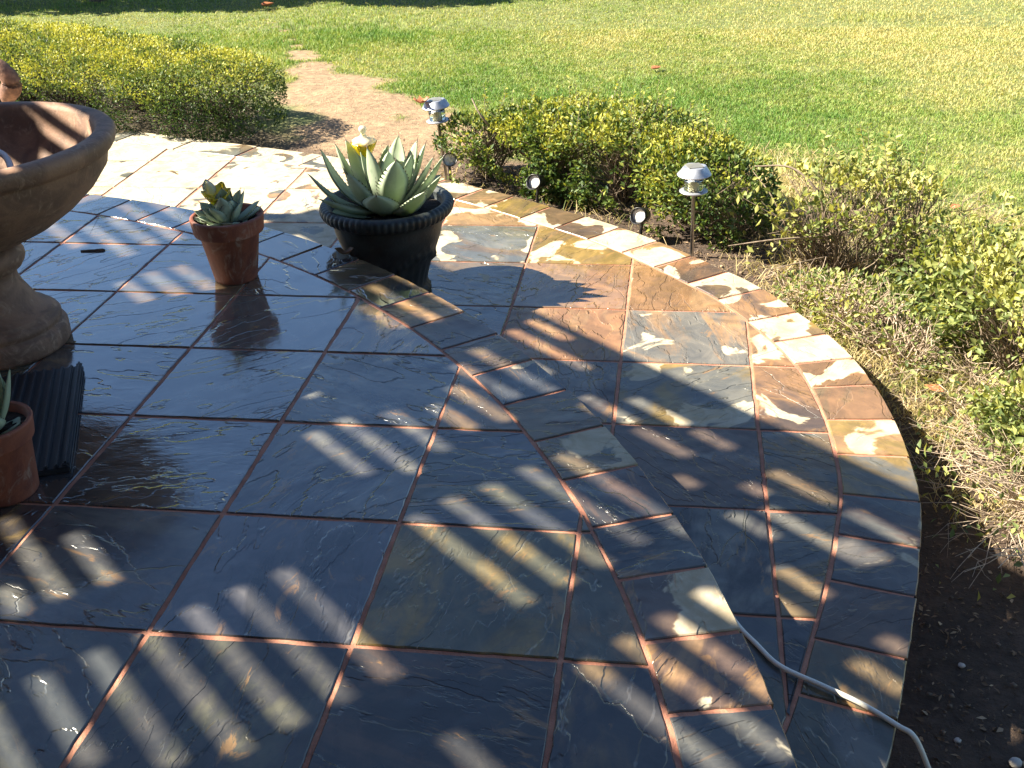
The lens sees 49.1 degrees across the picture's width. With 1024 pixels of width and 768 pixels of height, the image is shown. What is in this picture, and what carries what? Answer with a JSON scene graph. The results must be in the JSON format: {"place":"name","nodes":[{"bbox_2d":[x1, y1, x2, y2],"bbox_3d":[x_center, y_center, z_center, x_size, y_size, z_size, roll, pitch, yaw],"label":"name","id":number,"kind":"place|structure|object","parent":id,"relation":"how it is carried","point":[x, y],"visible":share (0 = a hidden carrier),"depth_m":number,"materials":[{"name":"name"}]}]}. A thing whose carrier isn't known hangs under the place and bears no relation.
{"place":"outdoors","nodes":[
{"label":"outdoors","id":0,"kind":"place"},
{"bbox_2d":[0,0,1023,767],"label":"ground","id":1,"kind":"structure","parent":0,"point":[326,110],"depth_m":6.79,"materials":[{"name":"brown soil"}]},
{"bbox_2d":[0,7,288,141],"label":"clipped hedge","id":2,"kind":"object","parent":1,"relation":"on","point":[213,108],"visible":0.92,"depth_m":7.18,"materials":[{"name":"green plant"}]},
{"bbox_2d":[261,2,272,5],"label":"fallen leaf","id":3,"kind":"object","parent":1,"relation":"on","point":[266,3],"visible":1,"depth_m":11.39,"materials":[{"name":"orange plant"}]},
{"bbox_2d":[0,194,796,767],"bbox_3d":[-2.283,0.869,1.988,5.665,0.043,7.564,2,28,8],"label":"raised patio","id":4,"kind":"structure","parent":1,"relation":"on","point":[182,702],"depth_m":2.68,"materials":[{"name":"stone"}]},
{"bbox_2d":[0,367,38,507],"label":"potted agave","id":5,"kind":"object","parent":4,"relation":"on","point":[19,480],"visible":1,"depth_m":2.88,"materials":[{"name":"ceramic"}]},
{"bbox_2d":[2,361,83,476],"bbox_3d":[-1.443,0.107,3.269,0.330,0.032,0.640,-9,29,-13],"label":"ribbed mat","id":6,"kind":"object","parent":4,"relation":"on","point":[50,398],"visible":0.69,"depth_m":3.32,"materials":[{"name":"black rubber"}]},
{"bbox_2d":[0,101,115,370],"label":"clay urn","id":7,"kind":"object","parent":4,"relation":"on","point":[57,152],"visible":1,"depth_m":3.60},
{"bbox_2d":[0,149,13,167],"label":"fountain hose","id":8,"kind":"object","parent":7,"relation":"in","point":[6,158],"visible":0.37,"depth_m":3.70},
{"bbox_2d":[0,59,22,101],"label":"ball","id":9,"kind":"object","parent":7,"relation":"on","point":[11,86],"visible":0.93,"depth_m":6.88,"materials":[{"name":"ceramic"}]},
{"bbox_2d":[81,248,104,251],"bbox_3d":[-1.694,-0.539,4.527,0.097,0.013,0.014,-4,28,-2],"label":"bark chip","id":10,"kind":"object","parent":4,"relation":"on","point":[93,250],"visible":1,"depth_m":4.53,"materials":[{"name":"brown wood"}]},
{"bbox_2d":[189,186,263,284],"bbox_3d":[-1.049,-0.562,4.145,0.275,0.362,0.269,2,28,8],"label":"potted agave","id":11,"kind":"object","parent":4,"relation":"on","point":[228,230],"visible":1,"depth_m":4.09,"materials":[{"name":"ceramic"}]},
{"bbox_2d":[201,179,230,205],"bbox_3d":[-1.084,-0.626,4.160,0.109,0.334,0.098,-9,49,-12],"label":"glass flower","id":12,"kind":"object","parent":11,"relation":"in","point":[210,191],"visible":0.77,"depth_m":4.08,"materials":[{"name":"yellow glass"}]},
{"bbox_2d":[335,247,352,253],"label":"dead leaf","id":13,"kind":"object","parent":4,"relation":"on","point":[340,250],"visible":1,"depth_m":4.38,"materials":[{"name":"brown plant"}]},
{"bbox_2d":[422,97,449,179],"bbox_3d":[-0.379,-1.287,6.048,0.149,0.506,0.149,-2,29,10],"label":"solar lamp","id":14,"kind":"object","parent":1,"relation":"on","point":[434,107],"visible":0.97,"depth_m":5.93,"materials":[{"name":"silver metal"}]},
{"bbox_2d":[413,95,428,102],"bbox_3d":[-0.478,-1.494,5.902,0.079,0.030,0.078,13,32,27],"label":"maple leaf","id":15,"kind":"object","parent":14,"relation":"on","point":[420,100],"visible":1,"depth_m":5.91,"materials":[{"name":"orange plant"}]},
{"bbox_2d":[442,152,456,179],"bbox_3d":[-0.332,-1.143,6.031,0.077,0.224,0.124,-5,28,-5],"label":"garden spotlight","id":16,"kind":"object","parent":1,"relation":"on","point":[447,162],"visible":0.88,"depth_m":5.98,"materials":[{"name":"black plastic"}]},
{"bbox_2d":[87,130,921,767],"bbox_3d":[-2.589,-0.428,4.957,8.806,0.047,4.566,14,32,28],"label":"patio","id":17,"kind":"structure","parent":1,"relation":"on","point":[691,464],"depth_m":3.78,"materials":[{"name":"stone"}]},
{"bbox_2d":[308,135,453,291],"bbox_3d":[-0.513,-0.681,4.543,0.562,0.650,0.543,2,28,8],"label":"potted agave","id":18,"kind":"object","parent":17,"relation":"on","point":[388,212],"visible":0.91,"depth_m":4.41,"materials":[{"name":"plant"}]},
{"bbox_2d":[350,126,376,156],"bbox_3d":[-0.589,-0.874,4.522,0.109,0.347,0.102,-6,31,-7],"label":"glass flower","id":19,"kind":"object","parent":18,"relation":"in","point":[358,144],"visible":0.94,"depth_m":4.44,"materials":[{"name":"yellow glass"}]},
{"bbox_2d":[736,619,930,767],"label":"power cable","id":20,"kind":"object","parent":17,"relation":"on","point":[862,704],"visible":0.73,"depth_m":2.53,"materials":[{"name":"white plastic"}]},
{"bbox_2d":[526,174,545,202],"bbox_3d":[0.123,-0.965,5.671,0.077,0.214,0.121,11,31,24],"label":"garden spotlight","id":21,"kind":"object","parent":1,"relation":"on","point":[537,182],"visible":0.98,"depth_m":5.63,"materials":[{"name":"black plastic"}]},
{"bbox_2d":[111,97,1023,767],"bbox_3d":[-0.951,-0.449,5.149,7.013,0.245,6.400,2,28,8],"label":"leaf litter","id":22,"kind":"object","parent":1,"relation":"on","point":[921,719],"visible":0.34,"depth_m":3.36,"materials":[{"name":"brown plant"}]},
{"bbox_2d":[431,71,782,251],"bbox_3d":[0.491,-1.206,5.711,2.040,0.704,0.873,20,35,35],"label":"loose shrub","id":23,"kind":"object","parent":1,"relation":"on","point":[594,120],"visible":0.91,"depth_m":5.51,"materials":[{"name":"green plant"}]},
{"bbox_2d":[248,139,1023,766],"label":"soil crumbs","id":24,"kind":"object","parent":1,"relation":"on","point":[916,471],"visible":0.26,"depth_m":3.47,"materials":[{"name":"brown soil"}]},
{"bbox_2d":[630,207,650,234],"bbox_3d":[0.599,-0.729,5.206,0.077,0.205,0.121,16,33,30],"label":"garden spotlight","id":25,"kind":"object","parent":1,"relation":"on","point":[641,216],"visible":0.99,"depth_m":5.16,"materials":[{"name":"black plastic"}]},
{"bbox_2d":[677,163,711,256],"bbox_3d":[0.800,-0.735,4.956,0.149,0.476,0.149,1,28,8],"label":"solar lamp","id":26,"kind":"object","parent":1,"relation":"on","point":[693,175],"visible":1,"depth_m":4.85,"materials":[{"name":"silver metal"}]},
{"bbox_2d":[424,141,1023,548],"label":"dry grass","id":27,"kind":"structure","parent":1,"relation":"on","point":[864,352],"depth_m":4.31,"materials":[{"name":"plant"}]},
{"bbox_2d":[926,384,943,391],"bbox_3d":[1.525,0.017,4.049,0.060,0.014,0.053,2,28,8],"label":"fallen leaf","id":28,"kind":"object","parent":27,"relation":"on","point":[935,388],"visible":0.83,"depth_m":4.06,"materials":[{"name":"orange plant"}]},
{"bbox_2d":[763,257,961,387],"bbox_3d":[1.359,-0.281,4.395,0.434,0.387,0.903,-15,31,-23],"label":"weedy shrub","id":29,"kind":"object","parent":1,"relation":"on","point":[869,320],"visible":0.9,"depth_m":4.31,"materials":[{"name":"green plant"}]},
{"bbox_2d":[727,121,1023,283],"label":"sparse shrub","id":30,"kind":"object","parent":1,"relation":"on","point":[826,227],"visible":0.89,"depth_m":4.66,"materials":[{"name":"green plant"}]},
{"bbox_2d":[877,187,1023,473],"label":"broadleaf shrub","id":31,"kind":"object","parent":1,"relation":"on","point":[998,267],"visible":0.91,"depth_m":4.08,"materials":[{"name":"green plant"}]},
{"bbox_2d":[882,306,1023,600],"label":"dry shrub","id":32,"kind":"object","parent":1,"relation":"on","point":[1007,470],"visible":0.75,"depth_m":3.54,"materials":[{"name":"beige plant"}]},
{"bbox_2d":[954,737,961,742],"bbox_3d":[1.092,0.874,2.744,0.018,0.011,0.016,-17,32,-26],"label":"pebble","id":33,"kind":"object","parent":1,"relation":"on","point":[957,740],"visible":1,"depth_m":2.74,"materials":[{"name":"grey stone"}]},
{"bbox_2d":[958,662,965,667],"bbox_3d":[1.187,0.743,2.957,0.020,0.012,0.018,2,28,8],"label":"pebble","id":34,"kind":"object","parent":1,"relation":"on","point":[961,665],"visible":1,"depth_m":2.95,"materials":[{"name":"grey stone"}]},
{"bbox_2d":[1008,757,1022,767],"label":"pebble","id":35,"kind":"object","parent":1,"relation":"on","point":[1015,762],"visible":1,"depth_m":2.67,"materials":[{"name":"grey stone"}]},
{"bbox_2d":[0,0,1023,235],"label":"lawn grass","id":36,"kind":"structure","parent":0,"point":[328,39],"depth_m":8.65,"materials":[{"name":"green plant"}]}
]}

